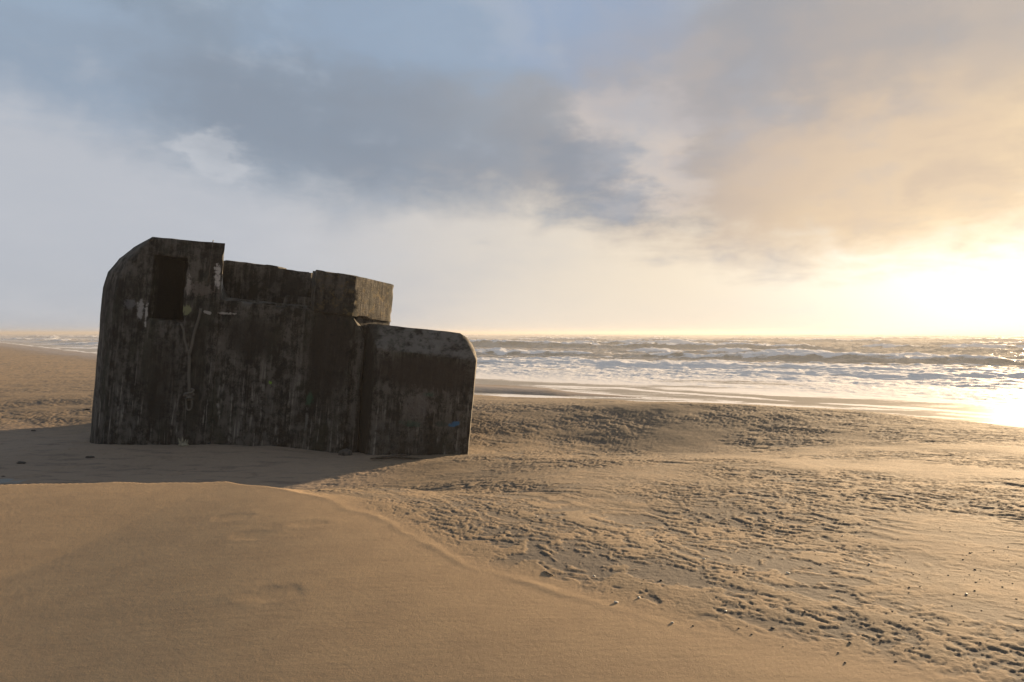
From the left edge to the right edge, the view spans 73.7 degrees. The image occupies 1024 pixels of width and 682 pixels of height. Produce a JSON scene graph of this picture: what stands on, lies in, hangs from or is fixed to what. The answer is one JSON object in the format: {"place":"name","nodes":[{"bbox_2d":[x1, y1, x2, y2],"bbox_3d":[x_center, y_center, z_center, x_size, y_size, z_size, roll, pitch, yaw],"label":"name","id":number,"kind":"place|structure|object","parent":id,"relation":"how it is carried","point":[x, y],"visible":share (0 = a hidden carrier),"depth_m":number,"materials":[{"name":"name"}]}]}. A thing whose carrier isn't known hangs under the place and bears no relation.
{"place":"outdoors","nodes":[
{"label":"outdoors","id":0,"kind":"place"},
{"bbox_2d":[0,343,1023,681],"bbox_3d":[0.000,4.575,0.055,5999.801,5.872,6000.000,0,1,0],"label":"beach","id":1,"kind":"structure","parent":0,"point":[176,563],"depth_m":5.44,"materials":[{"name":"beige sand"}]},
{"bbox_2d":[178,437,188,446],"bbox_3d":[-7.577,2.335,15.746,0.251,0.252,0.192,0,1,22],"label":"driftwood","id":2,"kind":"object","parent":1,"relation":"on","point":[182,443],"visible":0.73,"depth_m":15.72,"materials":[{"name":"wood"}]},
{"bbox_2d":[90,237,476,454],"bbox_3d":[-5.811,0.640,19.412,9.914,6.045,7.622,5,1,0],"label":"bunker","id":3,"kind":"object","parent":1,"relation":"on","point":[321,360],"visible":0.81,"depth_m":16.02,"materials":[{"name":"concrete"}]},
{"bbox_2d":[180,308,201,410],"bbox_3d":[-7.471,0.431,15.876,0.517,2.390,0.152,0,1,0],"label":"rope","id":4,"kind":"object","parent":3,"relation":"hanging from","point":[189,394],"visible":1,"depth_m":15.88,"materials":[{"name":"fabric"}]},
{"bbox_2d":[338,448,351,455],"bbox_3d":[-3.782,2.525,15.482,0.311,0.172,0.246,0,1,0],"label":"stone","id":5,"kind":"object","parent":1,"relation":"on","point":[345,452],"visible":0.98,"depth_m":15.40,"materials":[{"name":"grey stone"}]},
{"bbox_2d":[370,454,422,458],"bbox_3d":[-2.504,2.518,14.844,1.154,0.108,0.215,0,1,0],"label":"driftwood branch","id":6,"kind":"object","parent":1,"relation":"on","point":[399,456],"visible":0.96,"depth_m":14.78,"materials":[{"name":"brown wood"}]},
{"bbox_2d":[0,333,1023,427],"bbox_3d":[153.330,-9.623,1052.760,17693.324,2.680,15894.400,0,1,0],"label":"sea","id":7,"kind":"structure","parent":0,"point":[974,377],"depth_m":69.98,"materials":[{"name":"liquid"}]},
{"bbox_2d":[0,0,1023,332],"label":"sky","id":8,"kind":"structure","parent":0,"point":[505,166],"materials":[{"name":"blue"}]}
]}

